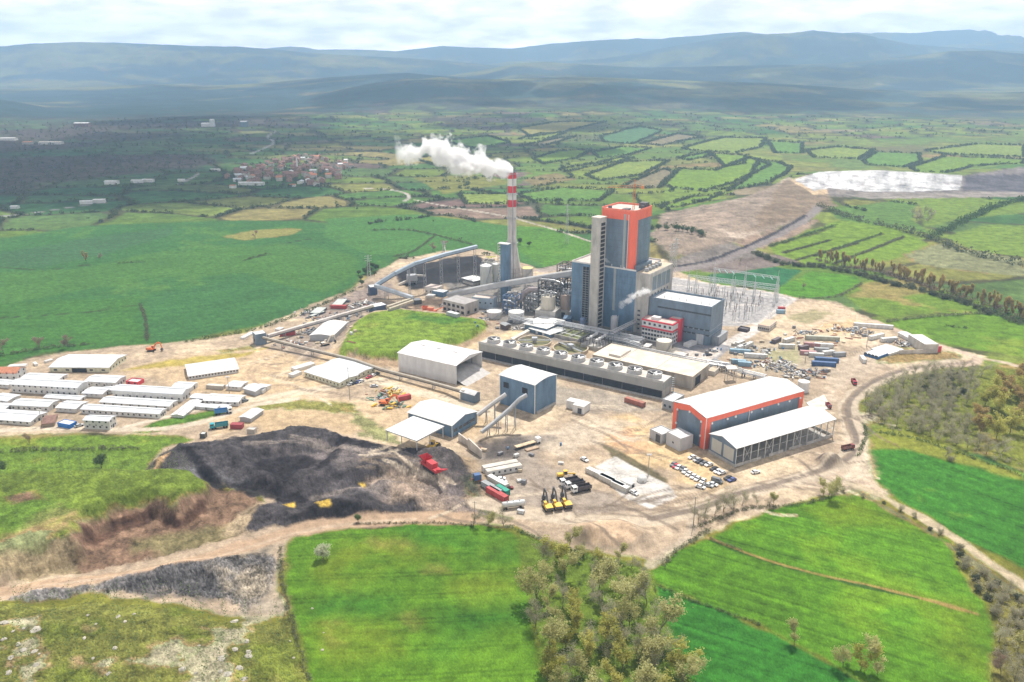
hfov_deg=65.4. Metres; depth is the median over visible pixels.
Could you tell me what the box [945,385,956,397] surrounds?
tree
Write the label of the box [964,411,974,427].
tree
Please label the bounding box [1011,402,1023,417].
tree
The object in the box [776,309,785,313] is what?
shipping container
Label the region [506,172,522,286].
chimney
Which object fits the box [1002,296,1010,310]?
poplar tree
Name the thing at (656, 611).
tree
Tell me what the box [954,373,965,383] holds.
tree
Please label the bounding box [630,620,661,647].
tree
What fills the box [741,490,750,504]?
tree
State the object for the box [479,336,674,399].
cooling tower
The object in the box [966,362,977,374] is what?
tree
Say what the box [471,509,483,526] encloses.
tree
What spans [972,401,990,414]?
tree
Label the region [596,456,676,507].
concrete slab
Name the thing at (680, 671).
tree
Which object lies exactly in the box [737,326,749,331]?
power transformer
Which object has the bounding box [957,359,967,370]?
tree
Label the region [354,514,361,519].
tree
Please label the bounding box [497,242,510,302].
absorber tower
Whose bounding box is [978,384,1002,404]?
tree
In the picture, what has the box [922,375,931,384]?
tree
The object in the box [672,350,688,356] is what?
loading dock
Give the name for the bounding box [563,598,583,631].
tree
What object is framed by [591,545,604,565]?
tree
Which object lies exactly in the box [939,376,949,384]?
tree
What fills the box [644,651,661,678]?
tree
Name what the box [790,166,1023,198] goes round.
ash pond
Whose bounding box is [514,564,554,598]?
tree
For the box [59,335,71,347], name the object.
tree
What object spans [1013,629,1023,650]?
tree
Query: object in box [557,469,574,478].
motor grader
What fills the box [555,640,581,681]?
tree
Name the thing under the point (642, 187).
roof crane
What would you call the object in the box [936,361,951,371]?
tree
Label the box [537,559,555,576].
tree
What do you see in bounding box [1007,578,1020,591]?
tree
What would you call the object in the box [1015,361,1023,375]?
tree
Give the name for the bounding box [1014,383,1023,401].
tree
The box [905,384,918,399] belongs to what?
tree
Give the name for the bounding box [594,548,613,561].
tree
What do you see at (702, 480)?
parked car
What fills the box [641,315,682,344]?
control building
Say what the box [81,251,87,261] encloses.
poplar tree
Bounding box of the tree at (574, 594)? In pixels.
[563,585,582,613]
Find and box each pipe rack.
[508,315,553,325]
[554,320,643,348]
[605,335,642,348]
[608,320,637,343]
[640,347,729,366]
[712,359,766,378]
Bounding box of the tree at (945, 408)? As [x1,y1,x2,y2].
[939,403,950,413]
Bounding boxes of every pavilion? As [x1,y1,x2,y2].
[462,275,479,285]
[523,316,565,329]
[528,326,566,337]
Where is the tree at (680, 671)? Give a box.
[673,653,710,681]
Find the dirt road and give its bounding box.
[0,205,1023,599]
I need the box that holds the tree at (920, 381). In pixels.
[913,376,922,385]
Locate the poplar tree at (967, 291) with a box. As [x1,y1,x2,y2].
[964,285,970,296]
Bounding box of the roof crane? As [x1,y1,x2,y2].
[607,180,643,208]
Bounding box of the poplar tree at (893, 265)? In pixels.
[890,260,896,270]
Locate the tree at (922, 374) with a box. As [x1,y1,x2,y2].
[917,369,930,380]
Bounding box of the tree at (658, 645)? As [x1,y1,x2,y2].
[636,632,671,664]
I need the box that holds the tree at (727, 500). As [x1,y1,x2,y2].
[719,492,735,511]
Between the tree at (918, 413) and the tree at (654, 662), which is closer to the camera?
the tree at (654, 662)
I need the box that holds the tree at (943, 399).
[935,391,946,404]
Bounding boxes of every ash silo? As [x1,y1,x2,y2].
[535,289,560,318]
[559,288,570,317]
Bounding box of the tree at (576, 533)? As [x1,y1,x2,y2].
[564,525,584,543]
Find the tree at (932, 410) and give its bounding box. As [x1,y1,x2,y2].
[922,403,942,416]
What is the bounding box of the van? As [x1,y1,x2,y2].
[711,475,722,483]
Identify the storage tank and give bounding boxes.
[487,308,501,319]
[508,308,523,322]
[656,336,671,354]
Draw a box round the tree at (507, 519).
[489,506,514,525]
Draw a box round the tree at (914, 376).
[910,372,921,385]
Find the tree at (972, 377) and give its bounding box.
[963,371,978,384]
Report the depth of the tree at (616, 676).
234.94 m
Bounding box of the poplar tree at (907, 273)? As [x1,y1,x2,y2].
[905,268,911,277]
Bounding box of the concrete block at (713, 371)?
[708,366,718,375]
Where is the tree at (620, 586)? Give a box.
[609,576,638,604]
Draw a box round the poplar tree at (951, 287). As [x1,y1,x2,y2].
[950,279,956,293]
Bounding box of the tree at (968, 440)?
[960,433,974,447]
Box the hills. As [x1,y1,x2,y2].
[0,29,1023,127]
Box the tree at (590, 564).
[587,559,598,572]
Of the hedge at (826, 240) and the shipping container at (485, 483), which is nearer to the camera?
the shipping container at (485, 483)
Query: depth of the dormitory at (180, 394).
442.67 m
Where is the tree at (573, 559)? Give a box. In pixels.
[557,549,582,577]
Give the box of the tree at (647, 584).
[630,571,652,603]
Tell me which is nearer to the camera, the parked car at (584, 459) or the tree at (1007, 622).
the tree at (1007, 622)
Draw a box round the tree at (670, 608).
[642,591,686,637]
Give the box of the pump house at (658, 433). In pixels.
[649,425,670,443]
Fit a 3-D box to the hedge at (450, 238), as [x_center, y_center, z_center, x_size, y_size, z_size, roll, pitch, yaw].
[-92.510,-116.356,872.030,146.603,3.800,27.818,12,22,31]
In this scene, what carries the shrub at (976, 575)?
on the scrubland
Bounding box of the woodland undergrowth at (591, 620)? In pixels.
[532,556,677,681]
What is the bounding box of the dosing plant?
[580,332,611,350]
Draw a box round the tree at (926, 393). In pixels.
[919,387,936,399]
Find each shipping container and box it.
[280,331,295,336]
[330,304,346,308]
[396,393,410,400]
[473,472,481,480]
[481,459,518,472]
[481,479,503,491]
[485,462,522,475]
[486,485,508,501]
[487,474,508,487]
[496,484,509,494]
[517,508,524,514]
[524,445,538,451]
[585,466,615,479]
[598,474,626,485]
[610,479,629,492]
[624,396,645,407]
[729,348,750,353]
[731,358,745,363]
[735,340,745,343]
[736,343,746,348]
[737,360,751,366]
[743,341,753,348]
[744,352,767,358]
[771,336,781,343]
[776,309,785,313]
[778,343,794,348]
[782,336,795,342]
[798,344,809,349]
[800,350,816,354]
[803,342,819,346]
[805,335,839,340]
[808,352,823,356]
[811,360,836,366]
[814,342,833,348]
[814,347,829,351]
[814,356,838,362]
[821,349,834,355]
[832,351,846,356]
[853,322,893,328]
[859,355,866,363]
[868,332,884,339]
[879,336,897,341]
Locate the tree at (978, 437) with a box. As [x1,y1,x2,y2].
[970,430,989,443]
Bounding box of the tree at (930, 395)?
[927,391,935,405]
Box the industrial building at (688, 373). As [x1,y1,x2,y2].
[592,342,708,388]
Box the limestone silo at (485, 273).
[480,263,491,284]
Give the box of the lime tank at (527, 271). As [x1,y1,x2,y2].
[521,265,532,276]
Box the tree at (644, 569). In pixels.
[631,555,647,570]
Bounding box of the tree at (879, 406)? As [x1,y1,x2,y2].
[876,403,888,410]
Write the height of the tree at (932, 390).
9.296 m
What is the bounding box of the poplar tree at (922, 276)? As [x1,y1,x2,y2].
[920,270,923,282]
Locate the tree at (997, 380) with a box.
[991,374,1016,386]
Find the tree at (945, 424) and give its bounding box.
[939,420,949,429]
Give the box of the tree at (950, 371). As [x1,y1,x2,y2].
[945,368,958,377]
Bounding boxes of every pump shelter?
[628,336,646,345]
[643,343,652,349]
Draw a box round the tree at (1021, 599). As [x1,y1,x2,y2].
[1014,596,1023,605]
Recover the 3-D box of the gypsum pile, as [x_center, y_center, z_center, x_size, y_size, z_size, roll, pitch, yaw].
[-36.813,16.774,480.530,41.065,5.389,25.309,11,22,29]
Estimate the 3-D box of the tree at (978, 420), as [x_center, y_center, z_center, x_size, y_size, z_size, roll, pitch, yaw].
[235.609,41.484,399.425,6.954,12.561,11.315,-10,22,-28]
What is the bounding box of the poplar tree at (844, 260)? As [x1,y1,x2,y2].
[842,255,847,265]
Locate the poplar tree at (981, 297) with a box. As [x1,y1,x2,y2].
[979,293,983,302]
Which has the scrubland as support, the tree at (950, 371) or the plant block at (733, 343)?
the tree at (950, 371)
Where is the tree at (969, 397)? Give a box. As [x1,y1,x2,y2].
[964,388,977,402]
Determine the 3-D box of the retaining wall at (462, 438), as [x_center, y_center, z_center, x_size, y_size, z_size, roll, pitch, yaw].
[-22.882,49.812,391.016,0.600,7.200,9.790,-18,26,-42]
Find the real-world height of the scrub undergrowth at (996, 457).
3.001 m
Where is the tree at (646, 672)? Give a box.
[629,658,665,681]
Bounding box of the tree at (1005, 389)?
[986,385,1009,403]
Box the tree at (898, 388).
[895,386,907,396]
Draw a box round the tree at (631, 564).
[625,554,641,567]
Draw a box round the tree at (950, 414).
[947,409,954,420]
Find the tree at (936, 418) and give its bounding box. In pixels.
[932,412,940,427]
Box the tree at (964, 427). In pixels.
[960,418,970,432]
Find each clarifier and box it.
[517,335,551,346]
[552,341,588,354]
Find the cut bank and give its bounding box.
[0,483,264,581]
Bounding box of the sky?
[0,0,1023,50]
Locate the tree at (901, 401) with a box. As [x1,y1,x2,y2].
[894,395,907,409]
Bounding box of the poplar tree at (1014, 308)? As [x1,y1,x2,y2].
[1009,300,1017,312]
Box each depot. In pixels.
[864,349,887,358]
[871,344,903,355]
[898,331,909,339]
[907,334,938,352]
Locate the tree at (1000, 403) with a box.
[993,390,1011,413]
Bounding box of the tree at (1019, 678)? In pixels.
[1001,649,1023,681]
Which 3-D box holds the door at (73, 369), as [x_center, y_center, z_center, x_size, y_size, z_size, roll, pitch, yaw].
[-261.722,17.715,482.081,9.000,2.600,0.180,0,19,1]
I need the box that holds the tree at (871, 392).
[869,386,880,396]
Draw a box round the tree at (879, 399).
[873,395,884,406]
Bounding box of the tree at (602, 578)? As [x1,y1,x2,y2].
[587,569,612,592]
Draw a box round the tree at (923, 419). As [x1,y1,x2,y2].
[919,414,929,426]
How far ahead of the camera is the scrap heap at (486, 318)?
581.90 m
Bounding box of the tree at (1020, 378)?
[1013,375,1023,390]
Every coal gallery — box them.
[375,245,477,293]
[447,270,571,308]
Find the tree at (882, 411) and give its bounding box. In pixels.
[879,406,888,421]
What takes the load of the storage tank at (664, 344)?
on the bare ground at (608, 426)
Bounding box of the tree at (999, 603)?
[994,591,1003,607]
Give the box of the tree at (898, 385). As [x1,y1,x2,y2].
[894,381,907,391]
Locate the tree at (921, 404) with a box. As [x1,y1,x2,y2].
[914,398,929,410]
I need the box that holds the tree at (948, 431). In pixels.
[943,425,955,437]
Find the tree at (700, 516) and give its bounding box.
[686,504,706,521]
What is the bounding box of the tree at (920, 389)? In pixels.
[912,382,924,393]
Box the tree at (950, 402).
[944,399,953,412]
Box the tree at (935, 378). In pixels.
[931,377,945,391]
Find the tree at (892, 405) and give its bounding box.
[885,397,903,410]
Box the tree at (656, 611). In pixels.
[642,597,667,621]
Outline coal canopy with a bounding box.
[385,416,443,450]
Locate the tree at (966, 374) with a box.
[957,370,967,378]
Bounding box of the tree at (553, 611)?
[546,605,566,621]
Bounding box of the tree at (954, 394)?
[948,387,958,403]
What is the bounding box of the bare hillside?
[650,176,827,271]
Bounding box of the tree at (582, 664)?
[569,646,605,674]
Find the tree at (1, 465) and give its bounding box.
[0,461,5,469]
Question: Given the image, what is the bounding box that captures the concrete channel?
[511,329,529,340]
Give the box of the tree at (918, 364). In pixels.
[910,362,919,374]
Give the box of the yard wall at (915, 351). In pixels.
[899,349,932,353]
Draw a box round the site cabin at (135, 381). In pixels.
[126,377,143,384]
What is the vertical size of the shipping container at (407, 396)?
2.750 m
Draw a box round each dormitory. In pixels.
[9,378,88,394]
[9,398,58,411]
[79,404,166,418]
[99,396,177,409]
[111,384,190,401]
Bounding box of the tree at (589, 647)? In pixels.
[577,627,596,662]
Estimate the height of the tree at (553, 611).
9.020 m
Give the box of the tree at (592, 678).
[585,667,610,681]
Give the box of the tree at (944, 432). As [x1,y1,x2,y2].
[932,426,950,439]
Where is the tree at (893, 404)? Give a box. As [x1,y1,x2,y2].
[887,400,898,415]
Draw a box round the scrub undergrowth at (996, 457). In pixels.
[866,372,1022,469]
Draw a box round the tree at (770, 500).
[765,495,778,503]
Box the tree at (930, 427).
[923,421,936,433]
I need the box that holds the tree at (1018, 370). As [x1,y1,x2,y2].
[1015,369,1023,383]
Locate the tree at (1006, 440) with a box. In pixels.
[991,435,1016,451]
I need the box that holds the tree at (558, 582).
[552,573,565,591]
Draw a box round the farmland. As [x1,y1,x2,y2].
[0,118,1023,681]
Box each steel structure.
[482,258,496,264]
[503,291,520,313]
[521,285,544,311]
[537,277,567,307]
[557,261,571,292]
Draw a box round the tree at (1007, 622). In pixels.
[999,615,1012,627]
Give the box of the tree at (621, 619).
[601,595,635,637]
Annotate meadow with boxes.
[0,557,309,681]
[420,121,1023,357]
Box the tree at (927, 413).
[918,408,933,417]
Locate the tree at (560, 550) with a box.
[540,534,570,560]
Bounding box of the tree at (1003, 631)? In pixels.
[992,626,1015,641]
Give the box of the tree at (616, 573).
[604,556,623,581]
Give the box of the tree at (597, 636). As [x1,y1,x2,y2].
[576,617,601,643]
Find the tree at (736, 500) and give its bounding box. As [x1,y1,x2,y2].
[725,487,743,509]
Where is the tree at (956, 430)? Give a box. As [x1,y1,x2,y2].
[944,419,960,433]
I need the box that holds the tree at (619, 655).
[609,622,635,668]
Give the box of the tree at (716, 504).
[714,499,721,513]
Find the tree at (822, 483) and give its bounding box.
[818,477,825,494]
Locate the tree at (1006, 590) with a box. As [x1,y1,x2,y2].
[996,584,1015,593]
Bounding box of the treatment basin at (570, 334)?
[552,326,592,341]
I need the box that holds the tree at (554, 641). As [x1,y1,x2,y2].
[543,638,558,661]
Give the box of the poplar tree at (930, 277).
[927,273,932,286]
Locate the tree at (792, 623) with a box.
[785,617,800,642]
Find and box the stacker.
[398,267,425,284]
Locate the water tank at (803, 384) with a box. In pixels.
[797,379,809,392]
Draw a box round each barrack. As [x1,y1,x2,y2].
[20,373,67,379]
[82,386,110,397]
[84,374,126,386]
[103,386,113,393]
[171,381,197,390]
[171,399,201,417]
[202,393,245,405]
[226,380,248,390]
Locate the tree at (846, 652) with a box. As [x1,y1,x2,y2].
[831,644,852,664]
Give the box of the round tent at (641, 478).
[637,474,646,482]
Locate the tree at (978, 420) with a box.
[972,412,994,430]
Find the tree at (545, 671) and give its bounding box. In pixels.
[536,644,568,677]
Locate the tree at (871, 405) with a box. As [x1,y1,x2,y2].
[863,399,876,413]
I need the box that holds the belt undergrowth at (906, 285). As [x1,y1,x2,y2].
[750,250,1023,323]
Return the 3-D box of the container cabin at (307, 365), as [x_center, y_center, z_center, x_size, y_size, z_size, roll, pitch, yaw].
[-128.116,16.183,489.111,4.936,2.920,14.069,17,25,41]
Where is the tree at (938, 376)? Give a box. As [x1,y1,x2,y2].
[933,370,941,381]
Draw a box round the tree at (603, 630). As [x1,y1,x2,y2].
[596,607,619,642]
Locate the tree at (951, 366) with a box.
[945,360,954,369]
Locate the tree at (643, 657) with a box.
[621,636,659,665]
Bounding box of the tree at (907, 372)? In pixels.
[901,366,912,378]
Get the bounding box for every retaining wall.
[458,433,467,445]
[468,438,481,456]
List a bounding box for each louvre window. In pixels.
[652,275,656,290]
[657,273,661,287]
[661,271,665,285]
[666,269,669,283]
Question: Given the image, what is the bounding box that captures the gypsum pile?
[456,361,489,385]
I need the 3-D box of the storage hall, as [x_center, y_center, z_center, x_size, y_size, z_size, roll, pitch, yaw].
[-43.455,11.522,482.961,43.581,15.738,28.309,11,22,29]
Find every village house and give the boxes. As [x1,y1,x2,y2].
[235,169,242,172]
[254,172,262,177]
[263,175,270,179]
[266,172,274,176]
[275,175,282,180]
[285,172,291,177]
[286,176,292,181]
[307,179,314,184]
[310,173,316,178]
[325,173,331,177]
[334,174,341,178]
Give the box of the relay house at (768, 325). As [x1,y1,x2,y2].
[757,319,776,331]
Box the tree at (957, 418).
[952,412,964,428]
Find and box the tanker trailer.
[502,499,524,510]
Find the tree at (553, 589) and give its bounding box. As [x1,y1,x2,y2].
[540,582,558,610]
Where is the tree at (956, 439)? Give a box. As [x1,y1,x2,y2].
[947,430,967,444]
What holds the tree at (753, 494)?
on the bare ground at (608, 426)
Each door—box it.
[72,368,86,371]
[655,434,659,442]
[695,374,700,385]
[696,333,703,344]
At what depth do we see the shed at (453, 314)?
574.79 m
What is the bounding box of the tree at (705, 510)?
[698,497,714,520]
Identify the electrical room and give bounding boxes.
[563,315,572,323]
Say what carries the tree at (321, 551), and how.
on the wheat field
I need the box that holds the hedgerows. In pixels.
[0,110,1023,262]
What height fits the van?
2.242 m
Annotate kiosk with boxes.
[499,322,511,329]
[566,397,590,414]
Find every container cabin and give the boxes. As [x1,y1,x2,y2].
[288,370,301,377]
[291,361,314,370]
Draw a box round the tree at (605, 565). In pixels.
[591,556,622,587]
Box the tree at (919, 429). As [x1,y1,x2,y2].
[912,417,927,433]
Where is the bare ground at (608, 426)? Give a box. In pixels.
[0,248,986,615]
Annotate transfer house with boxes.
[252,330,266,345]
[368,284,376,294]
[369,302,386,311]
[413,298,421,304]
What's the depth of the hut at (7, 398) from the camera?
438.27 m
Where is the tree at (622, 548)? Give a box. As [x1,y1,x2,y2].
[614,542,628,557]
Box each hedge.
[0,342,95,355]
[0,445,139,452]
[138,303,149,339]
[184,287,354,342]
[277,546,311,679]
[356,520,472,526]
[370,227,474,243]
[395,234,436,255]
[507,525,592,558]
[655,222,706,236]
[658,583,761,625]
[660,527,710,567]
[692,493,833,527]
[709,536,742,550]
[768,223,837,245]
[784,239,832,252]
[798,242,860,260]
[798,282,862,298]
[814,232,881,255]
[816,201,1023,266]
[837,235,904,262]
[855,424,868,456]
[877,430,1020,475]
[886,310,985,321]
[928,195,1023,238]
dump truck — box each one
[209,421,227,429]
[214,406,232,414]
[559,475,579,485]
[565,478,585,489]
[571,482,591,493]
[825,401,831,407]
[841,443,854,450]
[851,378,856,384]
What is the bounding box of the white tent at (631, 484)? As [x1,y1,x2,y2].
[620,478,634,488]
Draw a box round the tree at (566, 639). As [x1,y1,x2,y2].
[558,626,577,647]
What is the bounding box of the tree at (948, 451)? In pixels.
[946,446,954,455]
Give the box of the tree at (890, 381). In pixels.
[882,377,893,389]
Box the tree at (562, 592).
[558,583,570,607]
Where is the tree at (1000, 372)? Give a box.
[995,369,1012,384]
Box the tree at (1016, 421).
[1003,405,1023,432]
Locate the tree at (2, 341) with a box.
[0,337,8,352]
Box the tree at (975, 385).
[971,382,980,391]
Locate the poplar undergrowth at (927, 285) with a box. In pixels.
[816,257,1023,319]
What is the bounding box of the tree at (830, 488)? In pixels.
[820,475,844,496]
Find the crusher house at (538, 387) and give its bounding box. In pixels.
[499,364,556,414]
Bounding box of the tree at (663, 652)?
[654,625,686,658]
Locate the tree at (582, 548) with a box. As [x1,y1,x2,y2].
[573,544,587,555]
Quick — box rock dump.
[9,552,276,611]
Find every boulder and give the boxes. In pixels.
[0,620,9,624]
[223,671,231,676]
[235,665,242,670]
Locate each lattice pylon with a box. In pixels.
[364,255,370,276]
[565,204,568,242]
[673,239,679,274]
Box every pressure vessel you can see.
[580,317,585,325]
[610,315,618,330]
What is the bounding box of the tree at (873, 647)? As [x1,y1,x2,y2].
[862,632,888,673]
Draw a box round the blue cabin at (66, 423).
[57,419,76,428]
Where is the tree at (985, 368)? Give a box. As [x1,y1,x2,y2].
[977,363,993,375]
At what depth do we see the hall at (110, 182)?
1248.18 m
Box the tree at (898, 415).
[890,408,907,426]
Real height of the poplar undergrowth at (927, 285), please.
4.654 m
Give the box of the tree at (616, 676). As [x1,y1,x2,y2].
[599,656,625,681]
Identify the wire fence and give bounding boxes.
[737,297,792,323]
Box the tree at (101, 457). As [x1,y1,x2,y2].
[92,452,106,467]
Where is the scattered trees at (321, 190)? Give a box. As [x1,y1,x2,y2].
[88,140,582,221]
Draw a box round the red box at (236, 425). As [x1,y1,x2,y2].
[230,422,243,428]
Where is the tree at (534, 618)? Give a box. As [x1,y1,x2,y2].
[522,595,550,625]
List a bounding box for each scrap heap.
[273,339,308,347]
[293,308,314,314]
[296,326,316,334]
[305,312,349,320]
[322,310,368,317]
[345,299,375,308]
[365,386,405,397]
[366,393,388,401]
[371,398,410,409]
[479,316,494,320]
[512,326,524,330]
[746,357,785,366]
[749,347,778,353]
[757,362,799,372]
[766,359,797,367]
[781,369,807,378]
[793,328,817,334]
[802,368,830,375]
[817,324,848,332]
[843,327,874,336]
[886,338,906,344]
[896,340,913,346]
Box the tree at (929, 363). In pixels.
[921,359,936,370]
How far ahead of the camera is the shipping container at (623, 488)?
347.89 m
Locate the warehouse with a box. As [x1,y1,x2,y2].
[48,354,126,372]
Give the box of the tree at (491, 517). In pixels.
[481,511,497,523]
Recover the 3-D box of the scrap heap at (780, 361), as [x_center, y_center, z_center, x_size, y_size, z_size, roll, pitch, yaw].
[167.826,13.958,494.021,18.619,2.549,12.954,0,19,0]
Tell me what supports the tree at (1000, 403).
on the scrubland
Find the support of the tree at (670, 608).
on the woodland floor
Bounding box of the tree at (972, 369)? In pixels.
[968,364,978,379]
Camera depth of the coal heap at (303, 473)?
357.24 m
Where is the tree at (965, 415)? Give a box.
[956,407,976,421]
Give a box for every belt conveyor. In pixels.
[262,336,464,393]
[266,304,373,337]
[374,284,413,300]
[386,298,410,308]
[388,299,413,310]
[476,393,506,421]
[480,393,527,435]
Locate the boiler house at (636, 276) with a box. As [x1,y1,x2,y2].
[571,201,672,332]
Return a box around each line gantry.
[687,269,778,299]
[694,277,776,303]
[712,266,778,296]
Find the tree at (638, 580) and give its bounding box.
[614,567,653,595]
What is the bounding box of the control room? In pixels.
[666,427,692,451]
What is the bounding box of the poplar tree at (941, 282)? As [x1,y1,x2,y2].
[938,276,944,291]
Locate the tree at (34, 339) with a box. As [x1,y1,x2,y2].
[31,336,42,349]
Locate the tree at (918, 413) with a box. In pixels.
[911,407,923,416]
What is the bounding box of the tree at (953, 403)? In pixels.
[947,396,962,408]
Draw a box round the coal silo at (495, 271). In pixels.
[492,261,500,282]
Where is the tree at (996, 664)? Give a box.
[989,649,1008,670]
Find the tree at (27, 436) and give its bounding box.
[21,433,30,443]
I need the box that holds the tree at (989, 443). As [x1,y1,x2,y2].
[982,437,998,453]
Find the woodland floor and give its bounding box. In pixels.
[518,532,693,681]
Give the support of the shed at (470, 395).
on the bare ground at (608, 426)
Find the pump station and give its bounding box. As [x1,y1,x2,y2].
[442,295,478,315]
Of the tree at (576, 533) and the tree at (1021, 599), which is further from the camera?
the tree at (576, 533)
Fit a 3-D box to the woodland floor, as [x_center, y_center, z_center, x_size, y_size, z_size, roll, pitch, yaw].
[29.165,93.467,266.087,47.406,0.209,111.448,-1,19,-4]
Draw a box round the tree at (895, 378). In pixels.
[890,372,899,382]
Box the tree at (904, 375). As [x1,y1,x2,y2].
[897,369,910,379]
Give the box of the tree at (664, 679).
[655,668,674,681]
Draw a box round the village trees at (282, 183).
[222,157,350,188]
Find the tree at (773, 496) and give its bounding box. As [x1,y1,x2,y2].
[769,492,779,499]
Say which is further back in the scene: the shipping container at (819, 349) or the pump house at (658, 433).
the shipping container at (819, 349)
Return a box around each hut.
[0,379,12,388]
[0,393,20,402]
[0,402,10,408]
[43,393,85,400]
[189,393,207,401]
[194,403,207,409]
[205,404,220,409]
[218,404,230,409]
[246,427,256,433]
[309,320,347,340]
[425,284,442,293]
[425,294,435,297]
[432,289,448,296]
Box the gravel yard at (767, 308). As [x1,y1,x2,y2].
[672,277,791,325]
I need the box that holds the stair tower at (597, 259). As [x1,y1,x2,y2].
[588,215,606,329]
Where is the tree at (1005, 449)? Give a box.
[995,444,1013,456]
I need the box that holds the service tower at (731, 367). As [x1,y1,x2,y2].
[724,365,737,379]
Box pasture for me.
[0,308,962,551]
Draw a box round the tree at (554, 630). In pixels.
[539,613,570,647]
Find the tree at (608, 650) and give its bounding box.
[594,626,629,658]
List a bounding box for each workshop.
[242,383,267,395]
[260,383,270,393]
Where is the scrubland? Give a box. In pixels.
[860,363,1023,681]
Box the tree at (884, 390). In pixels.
[878,380,889,394]
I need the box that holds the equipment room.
[662,392,683,410]
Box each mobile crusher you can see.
[419,453,446,474]
[421,306,442,311]
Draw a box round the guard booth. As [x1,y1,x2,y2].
[199,432,206,437]
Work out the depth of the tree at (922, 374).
464.36 m
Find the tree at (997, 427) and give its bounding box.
[981,410,1013,437]
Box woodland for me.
[0,116,813,192]
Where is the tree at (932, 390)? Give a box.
[926,383,936,395]
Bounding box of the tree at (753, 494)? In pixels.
[751,490,758,502]
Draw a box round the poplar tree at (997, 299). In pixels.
[992,294,999,309]
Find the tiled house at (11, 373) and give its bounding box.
[0,367,26,379]
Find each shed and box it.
[41,414,57,426]
[239,408,263,422]
[446,311,459,317]
[459,387,480,402]
[708,406,835,466]
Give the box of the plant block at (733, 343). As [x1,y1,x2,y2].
[731,340,740,346]
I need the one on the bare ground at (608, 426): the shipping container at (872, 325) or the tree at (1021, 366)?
the shipping container at (872, 325)
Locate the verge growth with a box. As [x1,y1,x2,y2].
[961,561,1023,680]
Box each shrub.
[897,503,905,511]
[937,527,944,534]
[944,454,955,461]
[949,383,958,389]
[952,296,961,300]
[954,542,964,549]
[955,550,964,556]
[956,556,977,569]
[958,387,966,393]
[971,573,981,579]
[973,582,983,592]
[975,562,991,575]
[983,592,993,600]
[984,309,992,314]
[985,576,998,590]
[988,601,1002,614]
[994,592,1009,602]
[1002,605,1023,617]
[1010,615,1023,627]
[1012,591,1023,598]
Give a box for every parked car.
[580,456,588,461]
[629,489,638,495]
[687,454,696,459]
[695,484,705,489]
[699,478,706,483]
[703,482,713,487]
[704,462,713,466]
[709,466,718,470]
[709,481,718,486]
[717,470,725,474]
[727,477,736,481]
[750,469,760,473]
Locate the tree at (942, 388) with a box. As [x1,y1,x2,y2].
[933,381,946,393]
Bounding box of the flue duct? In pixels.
[512,287,537,310]
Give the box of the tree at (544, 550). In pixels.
[531,537,555,565]
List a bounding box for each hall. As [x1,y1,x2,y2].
[0,137,17,140]
[0,409,46,425]
[9,205,19,208]
[22,141,34,144]
[38,141,63,144]
[55,400,87,412]
[73,122,90,126]
[79,200,92,203]
[93,199,105,202]
[104,180,119,184]
[130,179,144,182]
[144,179,154,181]
[185,358,238,379]
[201,123,210,126]
[209,119,214,126]
[238,182,264,185]
[240,121,248,126]
[303,364,358,386]
[324,358,374,378]
[397,340,481,384]
[407,399,477,437]
[649,289,727,345]
[672,376,803,448]
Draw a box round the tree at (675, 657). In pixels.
[663,633,704,670]
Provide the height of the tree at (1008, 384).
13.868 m
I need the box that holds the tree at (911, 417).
[903,410,919,422]
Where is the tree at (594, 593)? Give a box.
[585,578,611,615]
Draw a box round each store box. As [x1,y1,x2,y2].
[7,363,27,366]
[240,331,252,338]
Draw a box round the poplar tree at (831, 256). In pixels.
[830,249,836,261]
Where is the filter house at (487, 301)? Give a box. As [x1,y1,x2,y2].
[472,294,496,308]
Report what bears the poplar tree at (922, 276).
on the meadow at (992, 333)
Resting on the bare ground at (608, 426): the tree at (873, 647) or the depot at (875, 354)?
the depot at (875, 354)
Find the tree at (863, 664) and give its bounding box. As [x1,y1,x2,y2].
[851,641,884,670]
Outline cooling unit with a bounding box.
[683,340,696,347]
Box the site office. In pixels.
[82,415,116,429]
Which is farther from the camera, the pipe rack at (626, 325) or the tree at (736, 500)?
the pipe rack at (626, 325)
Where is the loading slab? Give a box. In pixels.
[807,395,829,409]
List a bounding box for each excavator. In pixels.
[146,342,162,351]
[320,334,336,345]
[379,394,399,405]
[541,488,553,511]
[551,486,562,510]
[560,485,572,508]
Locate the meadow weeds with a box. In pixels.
[0,440,298,681]
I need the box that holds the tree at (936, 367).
[932,364,942,376]
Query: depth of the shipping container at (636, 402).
435.08 m
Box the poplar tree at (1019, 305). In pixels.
[1017,302,1022,314]
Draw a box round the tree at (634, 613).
[612,594,642,624]
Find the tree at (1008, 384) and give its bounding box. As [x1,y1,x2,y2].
[1002,374,1020,399]
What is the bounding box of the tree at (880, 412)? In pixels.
[875,406,887,418]
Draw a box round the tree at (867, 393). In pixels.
[860,389,871,401]
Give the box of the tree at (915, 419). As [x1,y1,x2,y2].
[905,415,921,428]
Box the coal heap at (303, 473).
[146,425,487,531]
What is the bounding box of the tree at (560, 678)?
[548,664,568,681]
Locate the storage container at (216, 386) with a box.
[206,383,225,389]
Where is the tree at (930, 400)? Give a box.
[928,398,936,410]
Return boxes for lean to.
[308,311,325,317]
[309,307,326,314]
[333,299,347,304]
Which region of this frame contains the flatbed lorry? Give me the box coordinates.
[514,436,540,448]
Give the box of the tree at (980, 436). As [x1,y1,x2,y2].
[970,433,988,446]
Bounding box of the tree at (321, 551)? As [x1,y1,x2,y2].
[314,542,332,559]
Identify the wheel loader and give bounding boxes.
[426,439,440,447]
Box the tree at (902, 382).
[896,373,907,387]
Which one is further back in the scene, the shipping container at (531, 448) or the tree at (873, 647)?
the shipping container at (531, 448)
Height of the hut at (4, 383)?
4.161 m

